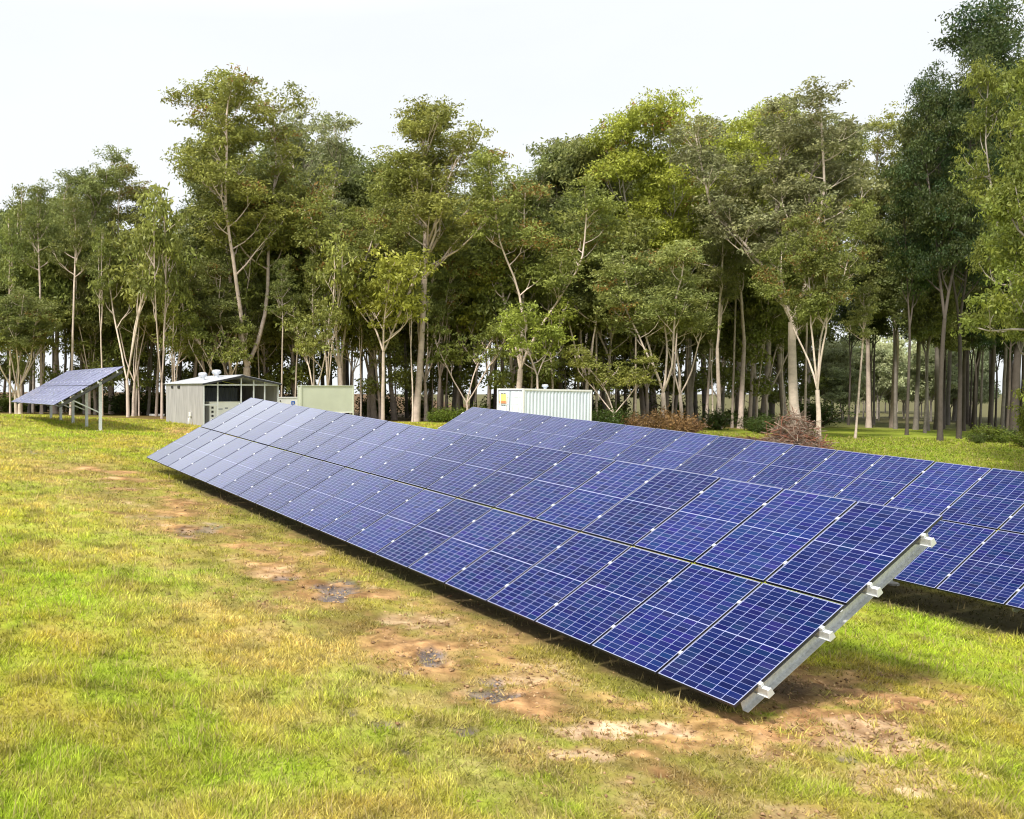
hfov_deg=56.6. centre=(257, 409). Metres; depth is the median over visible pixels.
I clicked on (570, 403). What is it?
shipping container
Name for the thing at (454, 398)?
gum tree
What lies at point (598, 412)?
shrub
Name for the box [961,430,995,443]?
shrub
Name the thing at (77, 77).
sky
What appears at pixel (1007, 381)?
gum tree
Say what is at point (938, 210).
gum tree
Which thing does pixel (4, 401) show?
shrub
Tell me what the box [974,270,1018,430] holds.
gum tree
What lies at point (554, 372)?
gum tree
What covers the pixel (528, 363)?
gum tree
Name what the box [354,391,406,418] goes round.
shrub
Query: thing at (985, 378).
gum tree
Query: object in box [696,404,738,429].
shrub
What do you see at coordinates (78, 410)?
shrub
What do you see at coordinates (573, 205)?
gum tree
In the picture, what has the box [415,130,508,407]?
gum tree
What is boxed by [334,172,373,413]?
gum tree
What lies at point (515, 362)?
gum tree
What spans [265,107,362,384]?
gum tree
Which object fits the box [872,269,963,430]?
gum tree
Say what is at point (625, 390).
gum tree
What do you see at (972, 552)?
solar array
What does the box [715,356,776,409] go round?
gum tree
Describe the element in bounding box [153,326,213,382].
gum tree
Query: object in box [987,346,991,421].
gum tree
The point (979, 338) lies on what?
gum tree
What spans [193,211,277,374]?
gum tree
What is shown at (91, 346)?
gum tree
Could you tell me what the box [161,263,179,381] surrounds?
gum tree
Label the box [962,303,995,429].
gum tree
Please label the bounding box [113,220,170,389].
gum tree
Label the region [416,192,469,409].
gum tree
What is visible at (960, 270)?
gum tree
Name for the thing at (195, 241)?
gum tree
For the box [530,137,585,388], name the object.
gum tree
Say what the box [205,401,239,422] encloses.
equipment cabinet
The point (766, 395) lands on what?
gum tree
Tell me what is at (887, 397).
gum tree
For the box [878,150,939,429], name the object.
gum tree
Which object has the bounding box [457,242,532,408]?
gum tree
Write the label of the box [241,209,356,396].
gum tree
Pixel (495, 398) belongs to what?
gum tree
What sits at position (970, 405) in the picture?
gum tree
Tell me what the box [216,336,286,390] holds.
gum tree
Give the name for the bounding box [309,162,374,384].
gum tree
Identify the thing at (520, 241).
gum tree
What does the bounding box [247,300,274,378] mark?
gum tree
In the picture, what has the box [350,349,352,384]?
gum tree
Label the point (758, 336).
gum tree
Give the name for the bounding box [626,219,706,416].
gum tree
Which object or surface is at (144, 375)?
gum tree
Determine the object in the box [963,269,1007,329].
gum tree
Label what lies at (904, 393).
gum tree
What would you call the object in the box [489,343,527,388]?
gum tree
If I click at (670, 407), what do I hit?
shrub
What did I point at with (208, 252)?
gum tree
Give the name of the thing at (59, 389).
solar array
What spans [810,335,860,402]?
gum tree
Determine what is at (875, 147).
gum tree
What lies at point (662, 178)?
gum tree
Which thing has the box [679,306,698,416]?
gum tree
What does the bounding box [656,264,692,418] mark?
gum tree
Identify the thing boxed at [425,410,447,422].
shrub
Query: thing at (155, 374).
gum tree
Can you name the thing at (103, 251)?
gum tree
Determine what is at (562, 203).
gum tree
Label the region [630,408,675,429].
shrub
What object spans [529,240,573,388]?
gum tree
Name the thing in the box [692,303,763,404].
gum tree
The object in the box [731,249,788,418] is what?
gum tree
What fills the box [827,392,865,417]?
gum tree
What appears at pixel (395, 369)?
gum tree
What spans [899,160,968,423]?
gum tree
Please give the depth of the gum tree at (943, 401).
84.87 m
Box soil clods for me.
[71,486,999,818]
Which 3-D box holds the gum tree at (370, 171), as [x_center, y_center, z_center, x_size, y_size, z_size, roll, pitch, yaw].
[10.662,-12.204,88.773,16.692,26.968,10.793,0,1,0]
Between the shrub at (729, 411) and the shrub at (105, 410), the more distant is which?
the shrub at (105, 410)
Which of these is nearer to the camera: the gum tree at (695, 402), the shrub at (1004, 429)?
the shrub at (1004, 429)
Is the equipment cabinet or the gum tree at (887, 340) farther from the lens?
the gum tree at (887, 340)
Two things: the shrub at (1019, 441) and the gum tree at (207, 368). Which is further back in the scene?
the gum tree at (207, 368)
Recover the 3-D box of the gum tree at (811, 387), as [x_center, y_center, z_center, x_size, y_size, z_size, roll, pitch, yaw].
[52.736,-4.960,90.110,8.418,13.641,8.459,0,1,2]
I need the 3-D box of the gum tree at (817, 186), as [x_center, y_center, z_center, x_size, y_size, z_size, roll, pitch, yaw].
[36.109,-10.233,63.459,14.592,24.668,8.429,0,1,17]
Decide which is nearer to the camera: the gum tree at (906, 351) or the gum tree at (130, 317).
the gum tree at (130, 317)
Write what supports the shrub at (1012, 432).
on the ground at (438, 642)
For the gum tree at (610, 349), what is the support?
on the ground at (438, 642)
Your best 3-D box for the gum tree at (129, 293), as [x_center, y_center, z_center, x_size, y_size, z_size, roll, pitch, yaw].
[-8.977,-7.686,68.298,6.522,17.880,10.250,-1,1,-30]
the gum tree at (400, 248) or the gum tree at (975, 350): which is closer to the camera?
the gum tree at (400, 248)
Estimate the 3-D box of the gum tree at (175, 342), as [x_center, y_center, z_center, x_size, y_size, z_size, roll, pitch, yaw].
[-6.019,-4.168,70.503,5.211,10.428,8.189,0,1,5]
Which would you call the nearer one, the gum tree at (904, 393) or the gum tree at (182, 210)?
the gum tree at (182, 210)
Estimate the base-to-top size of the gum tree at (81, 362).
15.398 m
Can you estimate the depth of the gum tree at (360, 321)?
70.04 m
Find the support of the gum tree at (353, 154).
on the ground at (438, 642)
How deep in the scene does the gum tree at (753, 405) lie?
80.92 m
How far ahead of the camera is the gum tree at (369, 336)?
70.91 m
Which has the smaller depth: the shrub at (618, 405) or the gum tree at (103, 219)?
the gum tree at (103, 219)
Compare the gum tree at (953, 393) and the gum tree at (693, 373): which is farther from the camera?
the gum tree at (953, 393)
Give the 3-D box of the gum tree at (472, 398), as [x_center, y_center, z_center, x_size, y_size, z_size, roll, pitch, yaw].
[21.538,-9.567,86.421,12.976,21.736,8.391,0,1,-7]
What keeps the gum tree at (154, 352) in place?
on the ground at (438, 642)
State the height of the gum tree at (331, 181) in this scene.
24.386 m
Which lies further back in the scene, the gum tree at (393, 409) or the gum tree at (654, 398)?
the gum tree at (654, 398)
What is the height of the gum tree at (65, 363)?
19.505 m
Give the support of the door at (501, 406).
in the shipping container at (570, 403)
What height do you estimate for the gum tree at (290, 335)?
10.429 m
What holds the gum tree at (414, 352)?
on the ground at (438, 642)
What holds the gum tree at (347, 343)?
on the ground at (438, 642)
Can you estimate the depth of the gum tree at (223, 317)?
69.04 m
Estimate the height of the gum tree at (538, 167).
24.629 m
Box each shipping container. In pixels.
[297,385,353,414]
[497,384,591,420]
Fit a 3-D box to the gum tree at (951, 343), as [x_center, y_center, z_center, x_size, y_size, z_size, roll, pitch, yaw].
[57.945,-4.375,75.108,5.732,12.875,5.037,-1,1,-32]
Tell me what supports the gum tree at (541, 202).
on the ground at (438, 642)
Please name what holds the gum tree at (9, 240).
on the ground at (438, 642)
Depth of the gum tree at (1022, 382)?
76.39 m
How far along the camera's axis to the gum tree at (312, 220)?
67.92 m
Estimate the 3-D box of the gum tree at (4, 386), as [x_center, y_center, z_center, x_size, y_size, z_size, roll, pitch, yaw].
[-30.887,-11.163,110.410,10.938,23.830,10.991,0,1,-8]
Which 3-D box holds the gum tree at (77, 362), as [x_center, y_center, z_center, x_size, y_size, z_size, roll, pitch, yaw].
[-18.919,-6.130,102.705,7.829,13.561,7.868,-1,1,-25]
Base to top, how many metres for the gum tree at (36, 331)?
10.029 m
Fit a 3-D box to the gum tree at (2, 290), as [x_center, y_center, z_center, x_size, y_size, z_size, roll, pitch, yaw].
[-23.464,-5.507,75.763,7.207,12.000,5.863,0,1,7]
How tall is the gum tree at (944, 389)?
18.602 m
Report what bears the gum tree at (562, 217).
on the ground at (438, 642)
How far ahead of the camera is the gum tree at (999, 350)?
81.75 m
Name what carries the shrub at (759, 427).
on the ground at (438, 642)
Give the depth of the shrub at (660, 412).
61.67 m
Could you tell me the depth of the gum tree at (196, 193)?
74.98 m
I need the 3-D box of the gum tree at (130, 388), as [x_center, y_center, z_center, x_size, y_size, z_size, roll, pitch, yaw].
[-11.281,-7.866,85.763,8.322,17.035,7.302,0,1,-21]
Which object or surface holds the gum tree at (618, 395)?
on the ground at (438, 642)
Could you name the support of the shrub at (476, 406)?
on the ground at (438, 642)
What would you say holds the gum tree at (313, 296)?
on the ground at (438, 642)
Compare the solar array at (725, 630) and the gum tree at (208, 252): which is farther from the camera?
the gum tree at (208, 252)
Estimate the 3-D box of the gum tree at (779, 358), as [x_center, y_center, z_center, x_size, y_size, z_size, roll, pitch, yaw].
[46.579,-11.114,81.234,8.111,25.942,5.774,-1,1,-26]
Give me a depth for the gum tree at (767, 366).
86.66 m
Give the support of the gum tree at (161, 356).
on the ground at (438, 642)
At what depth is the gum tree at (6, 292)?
76.93 m
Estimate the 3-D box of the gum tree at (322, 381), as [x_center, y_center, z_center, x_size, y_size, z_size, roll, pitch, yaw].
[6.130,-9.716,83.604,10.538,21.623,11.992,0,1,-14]
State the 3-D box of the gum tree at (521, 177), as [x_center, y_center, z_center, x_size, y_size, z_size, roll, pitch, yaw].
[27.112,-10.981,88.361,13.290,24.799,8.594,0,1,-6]
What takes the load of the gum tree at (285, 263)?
on the ground at (438, 642)
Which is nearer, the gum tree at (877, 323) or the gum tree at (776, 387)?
the gum tree at (877, 323)
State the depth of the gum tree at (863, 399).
130.44 m
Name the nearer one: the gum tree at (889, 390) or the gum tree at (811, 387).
the gum tree at (811, 387)
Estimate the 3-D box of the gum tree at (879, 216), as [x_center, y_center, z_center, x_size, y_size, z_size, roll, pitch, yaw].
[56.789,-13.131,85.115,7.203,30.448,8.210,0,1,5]
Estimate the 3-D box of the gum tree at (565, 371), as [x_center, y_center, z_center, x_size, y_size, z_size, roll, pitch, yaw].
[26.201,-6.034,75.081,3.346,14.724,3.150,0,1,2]
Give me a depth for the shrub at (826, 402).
106.30 m
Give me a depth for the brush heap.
50.14 m
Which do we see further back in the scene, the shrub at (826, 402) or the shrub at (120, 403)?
the shrub at (826, 402)
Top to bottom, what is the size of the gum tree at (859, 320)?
10.834 m
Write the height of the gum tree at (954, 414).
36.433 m
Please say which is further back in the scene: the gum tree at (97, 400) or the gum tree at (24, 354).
the gum tree at (24, 354)
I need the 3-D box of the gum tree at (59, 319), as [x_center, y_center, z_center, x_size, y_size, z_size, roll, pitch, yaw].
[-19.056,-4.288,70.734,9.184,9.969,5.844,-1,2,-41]
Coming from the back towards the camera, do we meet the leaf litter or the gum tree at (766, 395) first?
the gum tree at (766, 395)
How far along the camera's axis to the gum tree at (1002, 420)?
75.60 m
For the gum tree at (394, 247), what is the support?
on the ground at (438, 642)
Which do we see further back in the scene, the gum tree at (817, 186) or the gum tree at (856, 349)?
the gum tree at (856, 349)
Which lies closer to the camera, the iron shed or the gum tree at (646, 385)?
the iron shed
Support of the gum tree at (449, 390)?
on the ground at (438, 642)
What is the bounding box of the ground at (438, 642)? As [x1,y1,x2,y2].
[0,392,1023,818]
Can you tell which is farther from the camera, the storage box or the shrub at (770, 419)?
the shrub at (770, 419)
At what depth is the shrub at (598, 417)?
60.75 m
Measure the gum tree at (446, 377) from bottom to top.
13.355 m
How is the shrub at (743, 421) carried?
on the ground at (438, 642)
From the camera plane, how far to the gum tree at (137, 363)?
73.97 m
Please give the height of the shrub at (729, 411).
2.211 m
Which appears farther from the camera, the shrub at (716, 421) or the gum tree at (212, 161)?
the gum tree at (212, 161)
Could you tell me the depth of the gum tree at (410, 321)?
67.03 m
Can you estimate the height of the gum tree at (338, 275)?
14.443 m
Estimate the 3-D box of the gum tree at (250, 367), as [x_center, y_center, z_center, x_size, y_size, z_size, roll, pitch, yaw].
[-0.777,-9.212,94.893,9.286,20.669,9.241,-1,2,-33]
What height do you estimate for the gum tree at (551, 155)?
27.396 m
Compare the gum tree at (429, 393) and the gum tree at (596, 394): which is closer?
the gum tree at (596, 394)
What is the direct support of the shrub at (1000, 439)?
on the ground at (438, 642)
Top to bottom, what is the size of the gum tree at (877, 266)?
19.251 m
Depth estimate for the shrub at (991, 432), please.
60.11 m
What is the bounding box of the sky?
[0,0,1023,393]
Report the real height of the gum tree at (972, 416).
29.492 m
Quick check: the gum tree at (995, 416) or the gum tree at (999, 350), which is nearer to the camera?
the gum tree at (999, 350)
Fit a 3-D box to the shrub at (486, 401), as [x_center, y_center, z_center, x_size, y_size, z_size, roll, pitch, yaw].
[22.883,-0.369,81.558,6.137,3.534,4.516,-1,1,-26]
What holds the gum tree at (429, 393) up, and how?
on the ground at (438, 642)
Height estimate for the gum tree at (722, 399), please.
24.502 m
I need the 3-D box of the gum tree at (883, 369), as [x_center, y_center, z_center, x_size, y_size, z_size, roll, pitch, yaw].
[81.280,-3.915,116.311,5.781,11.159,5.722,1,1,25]
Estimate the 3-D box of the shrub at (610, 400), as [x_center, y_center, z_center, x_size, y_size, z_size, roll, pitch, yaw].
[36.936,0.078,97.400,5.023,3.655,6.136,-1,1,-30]
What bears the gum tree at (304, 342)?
on the ground at (438, 642)
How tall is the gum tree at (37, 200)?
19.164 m
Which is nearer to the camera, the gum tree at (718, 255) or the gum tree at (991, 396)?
the gum tree at (718, 255)
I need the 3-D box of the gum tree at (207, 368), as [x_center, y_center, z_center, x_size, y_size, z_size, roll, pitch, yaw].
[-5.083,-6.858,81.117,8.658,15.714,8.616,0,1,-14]
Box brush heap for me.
[756,402,838,449]
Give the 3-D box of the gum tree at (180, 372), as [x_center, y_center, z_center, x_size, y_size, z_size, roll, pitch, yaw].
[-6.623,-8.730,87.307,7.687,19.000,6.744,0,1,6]
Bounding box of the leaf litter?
[703,433,823,444]
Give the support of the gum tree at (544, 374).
on the ground at (438, 642)
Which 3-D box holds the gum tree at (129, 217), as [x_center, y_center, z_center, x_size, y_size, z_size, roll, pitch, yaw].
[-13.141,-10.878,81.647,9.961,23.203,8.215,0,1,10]
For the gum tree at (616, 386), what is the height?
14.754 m
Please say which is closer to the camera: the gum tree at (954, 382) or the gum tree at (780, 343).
the gum tree at (780, 343)
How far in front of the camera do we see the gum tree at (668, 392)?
78.48 m
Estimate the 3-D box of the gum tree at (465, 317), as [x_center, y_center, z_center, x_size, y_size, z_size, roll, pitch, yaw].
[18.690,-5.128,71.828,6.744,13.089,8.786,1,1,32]
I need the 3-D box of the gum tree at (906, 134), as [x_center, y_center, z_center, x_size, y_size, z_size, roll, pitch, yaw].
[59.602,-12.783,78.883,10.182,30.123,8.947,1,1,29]
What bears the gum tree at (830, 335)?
on the ground at (438, 642)
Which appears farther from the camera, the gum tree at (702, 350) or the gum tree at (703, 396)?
the gum tree at (703, 396)
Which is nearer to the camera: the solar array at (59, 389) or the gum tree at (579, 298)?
the solar array at (59, 389)
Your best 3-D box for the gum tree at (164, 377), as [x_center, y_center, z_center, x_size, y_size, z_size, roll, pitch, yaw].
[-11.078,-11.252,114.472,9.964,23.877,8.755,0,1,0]
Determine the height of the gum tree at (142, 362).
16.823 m
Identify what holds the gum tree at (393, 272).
on the ground at (438, 642)
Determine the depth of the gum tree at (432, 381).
75.48 m
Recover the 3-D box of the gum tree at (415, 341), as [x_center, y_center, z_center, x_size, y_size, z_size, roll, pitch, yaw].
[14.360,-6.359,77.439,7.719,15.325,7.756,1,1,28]
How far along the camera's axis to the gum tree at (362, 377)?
98.85 m
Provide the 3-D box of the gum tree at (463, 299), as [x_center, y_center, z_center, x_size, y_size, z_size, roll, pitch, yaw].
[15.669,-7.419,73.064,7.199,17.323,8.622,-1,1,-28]
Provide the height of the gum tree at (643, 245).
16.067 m
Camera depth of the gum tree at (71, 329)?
97.55 m
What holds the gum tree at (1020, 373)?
on the ground at (438, 642)
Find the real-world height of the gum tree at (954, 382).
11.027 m
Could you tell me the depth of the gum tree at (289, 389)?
112.03 m
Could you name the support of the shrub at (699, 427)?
on the ground at (438, 642)
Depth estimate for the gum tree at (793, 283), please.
67.94 m
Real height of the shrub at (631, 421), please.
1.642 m
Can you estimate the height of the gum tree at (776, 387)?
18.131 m
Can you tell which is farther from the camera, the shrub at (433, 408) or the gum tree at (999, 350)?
the gum tree at (999, 350)
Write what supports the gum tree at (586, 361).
on the ground at (438, 642)
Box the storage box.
[279,397,296,404]
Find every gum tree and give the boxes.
[0,183,36,412]
[0,201,93,412]
[0,209,23,412]
[0,229,86,413]
[0,259,17,296]
[0,279,9,336]
[0,286,63,413]
[0,296,77,413]
[0,313,28,406]
[0,327,45,394]
[1,194,83,370]
[1,248,34,412]
[8,176,70,413]
[12,234,113,413]
[26,144,131,413]
[35,191,96,414]
[42,353,45,411]
[53,280,128,414]
[55,257,109,414]
[61,328,113,396]
[62,230,80,412]
[66,208,123,411]
[79,174,115,357]
[82,160,161,413]
[84,224,117,415]
[84,235,149,396]
[85,182,186,416]
[88,247,168,415]
[88,248,170,415]
[96,234,123,412]
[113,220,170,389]
[113,338,159,393]
[122,188,195,418]
[123,227,182,414]
[125,321,146,415]
[128,257,193,415]
[129,347,137,394]
[141,286,210,381]
[143,339,153,413]
[151,346,157,394]
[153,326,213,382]
[158,63,321,375]
[159,343,163,413]
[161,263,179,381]
[163,222,239,375]
[163,348,165,393]
[168,204,208,377]
[174,307,256,375]
[175,280,232,378]
[178,165,305,374]
[178,344,183,380]
[181,134,247,222]
[181,206,207,376]
[183,253,265,374]
[183,339,250,374]
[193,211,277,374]
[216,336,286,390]
[221,251,318,386]
[221,340,285,376]
[232,256,263,349]
[234,167,326,396]
[234,359,275,377]
[238,126,315,394]
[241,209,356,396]
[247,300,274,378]
[260,253,304,396]
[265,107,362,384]
[272,156,416,384]
[273,293,345,384]
[277,292,310,396]
[284,333,320,391]
[294,180,345,396]
[297,189,343,384]
[300,239,325,384]
[302,151,419,409]
[304,230,365,384]
[309,140,369,384]
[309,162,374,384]
[315,240,445,419]
[322,201,414,417]
[322,291,385,414]
[331,229,348,376]
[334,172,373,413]
[339,256,423,419]
[341,219,400,418]
[343,211,374,384]
[344,276,377,415]
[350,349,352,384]
[358,350,362,415]
[361,208,412,419]
[369,197,401,417]
[370,94,505,421]
[388,313,407,414]
[390,217,481,411]
[391,325,429,414]
[394,284,463,419]
[395,256,426,421]
[398,225,478,420]
[402,204,413,417]
[414,201,528,411]
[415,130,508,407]
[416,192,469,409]
[422,235,495,410]
[422,331,488,400]
[423,306,518,410]
[428,351,434,413]
[432,335,432,411]
[441,316,451,409]
[455,201,519,407]
[456,147,635,388]
[456,258,510,408]
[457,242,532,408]
[462,217,574,389]
[467,216,486,405]
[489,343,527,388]
[493,294,579,388]
[493,344,496,409]
[495,171,560,387]
[500,199,509,370]
[506,339,571,388]
[507,323,578,388]
[510,155,562,357]
[513,359,516,374]
[516,207,621,388]
[518,189,557,388]
[526,136,593,409]
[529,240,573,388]
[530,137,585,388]
[539,211,631,389]
[544,133,664,413]
[548,187,642,389]
[554,321,599,394]
[558,208,667,410]
[558,343,662,416]
[561,187,608,389]
[564,331,565,388]
[572,190,614,411]
[572,238,723,428]
[578,85,816,424]
[579,341,622,401]
[591,328,647,413]
[606,265,697,416]
[607,255,711,412]
[609,337,699,409]
[614,338,616,410]
[620,180,684,420]
[621,219,651,421]
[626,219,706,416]
[628,306,717,420]
[633,159,699,421]
[633,162,723,421]
[641,265,741,419]
[649,165,680,414]
[651,387,657,418]
[656,76,889,428]
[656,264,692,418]
[660,115,851,419]
[679,294,748,411]
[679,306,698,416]
[681,150,812,412]
[682,351,750,418]
[684,218,696,419]
[686,144,772,428]
[686,149,771,428]
[688,249,803,427]
[689,202,723,426]
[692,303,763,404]
[702,294,729,413]
[715,249,838,415]
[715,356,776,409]
[730,188,756,427]
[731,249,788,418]
[734,152,780,423]
[744,194,880,437]
[745,316,836,406]
[749,338,816,410]
[752,158,811,418]
[753,151,788,424]
[760,165,819,413]
[769,319,788,421]
[775,250,828,430]
[775,254,846,406]
[806,116,877,412]
[807,119,890,427]
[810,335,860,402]
[822,366,865,420]
[823,337,887,419]
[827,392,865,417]
[829,266,866,424]
[832,281,887,438]
[843,252,893,427]
[849,216,912,428]
[853,393,886,417]
[856,101,932,427]
[862,338,912,419]
[863,333,904,418]
[865,105,1006,429]
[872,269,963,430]
[872,320,892,424]
[873,150,953,434]
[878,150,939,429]
[881,393,899,417]
[884,354,915,418]
[890,37,1004,440]
[895,177,1019,430]
[895,262,967,432]
[898,356,945,420]
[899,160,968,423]
[902,346,911,412]
[904,59,1008,438]
[904,340,971,420]
[923,294,974,357]
[928,0,1023,431]
[937,87,1017,428]
[939,126,944,428]
[943,348,946,421]
[945,350,951,424]
[945,366,980,420]
[948,53,1023,439]
[950,0,1023,401]
[952,358,957,420]
[953,366,1001,403]
[954,272,999,429]
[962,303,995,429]
[962,350,1000,415]
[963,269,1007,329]
[964,129,1019,428]
[964,160,1023,432]
[966,340,977,425]
[970,345,995,379]
[970,347,981,428]
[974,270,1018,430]
[975,273,1006,428]
[986,339,1003,427]
[987,342,1013,382]
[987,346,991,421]
[997,337,1023,355]
[1010,105,1023,414]
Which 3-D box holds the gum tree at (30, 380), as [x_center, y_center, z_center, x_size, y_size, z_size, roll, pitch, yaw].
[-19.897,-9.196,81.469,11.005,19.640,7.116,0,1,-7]
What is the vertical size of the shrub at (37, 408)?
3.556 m
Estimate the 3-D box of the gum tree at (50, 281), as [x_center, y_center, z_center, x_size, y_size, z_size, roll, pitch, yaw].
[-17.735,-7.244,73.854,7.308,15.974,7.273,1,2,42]
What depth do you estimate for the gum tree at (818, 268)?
57.24 m
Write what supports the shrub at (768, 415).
on the ground at (438, 642)
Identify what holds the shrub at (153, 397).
on the ground at (438, 642)
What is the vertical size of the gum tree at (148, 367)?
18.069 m
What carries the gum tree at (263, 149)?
on the ground at (438, 642)
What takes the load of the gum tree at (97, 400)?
on the ground at (438, 642)
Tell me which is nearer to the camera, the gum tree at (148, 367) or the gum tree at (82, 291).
the gum tree at (82, 291)
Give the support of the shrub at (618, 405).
on the ground at (438, 642)
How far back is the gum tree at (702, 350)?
74.94 m
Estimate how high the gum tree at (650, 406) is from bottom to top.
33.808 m
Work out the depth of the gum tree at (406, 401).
90.50 m
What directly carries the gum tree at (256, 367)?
on the ground at (438, 642)
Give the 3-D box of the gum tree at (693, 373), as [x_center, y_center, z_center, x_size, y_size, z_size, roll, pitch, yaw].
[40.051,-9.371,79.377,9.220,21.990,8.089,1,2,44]
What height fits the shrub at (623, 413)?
2.195 m
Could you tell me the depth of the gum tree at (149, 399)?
77.75 m
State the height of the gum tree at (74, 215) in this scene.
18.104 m
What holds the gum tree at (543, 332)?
on the ground at (438, 642)
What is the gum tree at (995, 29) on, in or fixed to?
on the ground at (438, 642)
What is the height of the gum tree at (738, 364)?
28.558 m
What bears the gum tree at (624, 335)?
on the ground at (438, 642)
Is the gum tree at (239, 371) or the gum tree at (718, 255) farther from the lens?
the gum tree at (239, 371)
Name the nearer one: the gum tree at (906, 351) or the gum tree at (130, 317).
the gum tree at (130, 317)
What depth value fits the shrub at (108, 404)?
82.71 m
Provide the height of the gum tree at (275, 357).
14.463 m
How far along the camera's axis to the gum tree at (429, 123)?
66.83 m
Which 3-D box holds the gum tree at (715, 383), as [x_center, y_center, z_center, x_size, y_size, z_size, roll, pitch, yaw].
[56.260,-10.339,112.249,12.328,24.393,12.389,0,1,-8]
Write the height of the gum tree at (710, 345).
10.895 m
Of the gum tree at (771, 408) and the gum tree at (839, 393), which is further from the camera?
the gum tree at (839, 393)
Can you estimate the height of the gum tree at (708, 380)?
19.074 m
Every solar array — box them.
[11,366,123,429]
[147,398,942,712]
[437,407,1023,611]
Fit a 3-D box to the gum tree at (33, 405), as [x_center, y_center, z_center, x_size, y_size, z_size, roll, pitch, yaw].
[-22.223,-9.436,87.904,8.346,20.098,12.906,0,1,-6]
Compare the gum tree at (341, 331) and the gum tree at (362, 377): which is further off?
the gum tree at (362, 377)
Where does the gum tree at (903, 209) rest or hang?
on the ground at (438, 642)
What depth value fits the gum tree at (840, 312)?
93.13 m
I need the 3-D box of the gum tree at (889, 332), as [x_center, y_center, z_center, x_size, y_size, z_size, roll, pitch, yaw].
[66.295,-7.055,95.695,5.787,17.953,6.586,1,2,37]
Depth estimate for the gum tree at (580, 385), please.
95.84 m
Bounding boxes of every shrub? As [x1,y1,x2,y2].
[0,391,27,411]
[35,404,57,411]
[46,392,97,413]
[91,399,108,412]
[98,385,153,414]
[98,392,142,413]
[139,384,165,414]
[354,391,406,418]
[396,393,436,417]
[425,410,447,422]
[430,404,451,421]
[434,404,465,422]
[461,401,488,410]
[480,390,492,408]
[592,394,631,416]
[592,403,610,420]
[592,405,625,423]
[593,397,631,410]
[600,403,640,424]
[619,410,645,425]
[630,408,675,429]
[639,404,686,428]
[645,397,705,417]
[659,408,701,431]
[686,413,709,433]
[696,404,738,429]
[724,406,747,423]
[731,412,764,430]
[746,410,779,421]
[746,414,775,433]
[748,412,788,432]
[787,398,855,426]
[799,396,836,415]
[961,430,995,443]
[968,421,1009,441]
[971,423,1013,439]
[990,432,1009,442]
[997,432,1023,446]
[1003,425,1021,440]
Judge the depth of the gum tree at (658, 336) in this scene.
69.30 m
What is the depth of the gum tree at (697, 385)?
86.12 m
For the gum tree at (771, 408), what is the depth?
96.92 m
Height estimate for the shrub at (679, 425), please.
2.013 m
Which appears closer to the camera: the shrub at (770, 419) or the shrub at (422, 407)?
the shrub at (770, 419)
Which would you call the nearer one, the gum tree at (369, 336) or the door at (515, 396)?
the door at (515, 396)
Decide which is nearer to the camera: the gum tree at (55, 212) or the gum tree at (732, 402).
the gum tree at (732, 402)
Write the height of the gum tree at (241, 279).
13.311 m
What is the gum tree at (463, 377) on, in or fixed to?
on the ground at (438, 642)
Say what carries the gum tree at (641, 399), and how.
on the ground at (438, 642)
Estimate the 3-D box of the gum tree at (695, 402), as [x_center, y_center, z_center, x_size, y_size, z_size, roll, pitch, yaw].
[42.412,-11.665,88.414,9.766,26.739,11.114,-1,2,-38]
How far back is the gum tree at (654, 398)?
100.74 m
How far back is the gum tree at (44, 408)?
98.97 m
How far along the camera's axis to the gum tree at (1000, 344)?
76.08 m
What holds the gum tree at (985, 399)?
on the ground at (438, 642)
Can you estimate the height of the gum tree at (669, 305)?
13.592 m
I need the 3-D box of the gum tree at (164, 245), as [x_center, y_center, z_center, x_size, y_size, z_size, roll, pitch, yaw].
[-6.691,-7.258,66.589,5.002,17.181,7.861,0,1,15]
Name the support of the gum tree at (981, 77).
on the ground at (438, 642)
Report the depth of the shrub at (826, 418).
82.45 m
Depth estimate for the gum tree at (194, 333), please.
68.16 m
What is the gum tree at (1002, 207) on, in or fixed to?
on the ground at (438, 642)
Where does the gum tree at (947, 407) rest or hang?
on the ground at (438, 642)
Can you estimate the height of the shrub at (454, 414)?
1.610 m
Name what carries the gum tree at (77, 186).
on the ground at (438, 642)
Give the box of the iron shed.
[165,370,281,425]
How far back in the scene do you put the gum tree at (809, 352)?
98.54 m
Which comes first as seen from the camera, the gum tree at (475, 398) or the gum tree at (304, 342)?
the gum tree at (304, 342)
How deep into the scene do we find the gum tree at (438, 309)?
70.19 m
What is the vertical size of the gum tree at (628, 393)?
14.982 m
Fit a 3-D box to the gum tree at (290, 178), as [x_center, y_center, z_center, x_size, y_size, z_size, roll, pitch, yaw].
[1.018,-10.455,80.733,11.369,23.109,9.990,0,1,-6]
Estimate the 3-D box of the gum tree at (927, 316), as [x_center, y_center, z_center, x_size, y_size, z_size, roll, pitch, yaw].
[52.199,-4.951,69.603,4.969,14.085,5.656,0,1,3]
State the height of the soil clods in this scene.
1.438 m
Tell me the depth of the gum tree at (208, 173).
67.64 m
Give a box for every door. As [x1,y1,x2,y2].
[498,391,509,410]
[510,391,521,412]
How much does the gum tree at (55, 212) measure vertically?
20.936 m
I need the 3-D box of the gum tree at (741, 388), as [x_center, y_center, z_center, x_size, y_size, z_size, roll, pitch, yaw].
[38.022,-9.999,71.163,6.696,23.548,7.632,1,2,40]

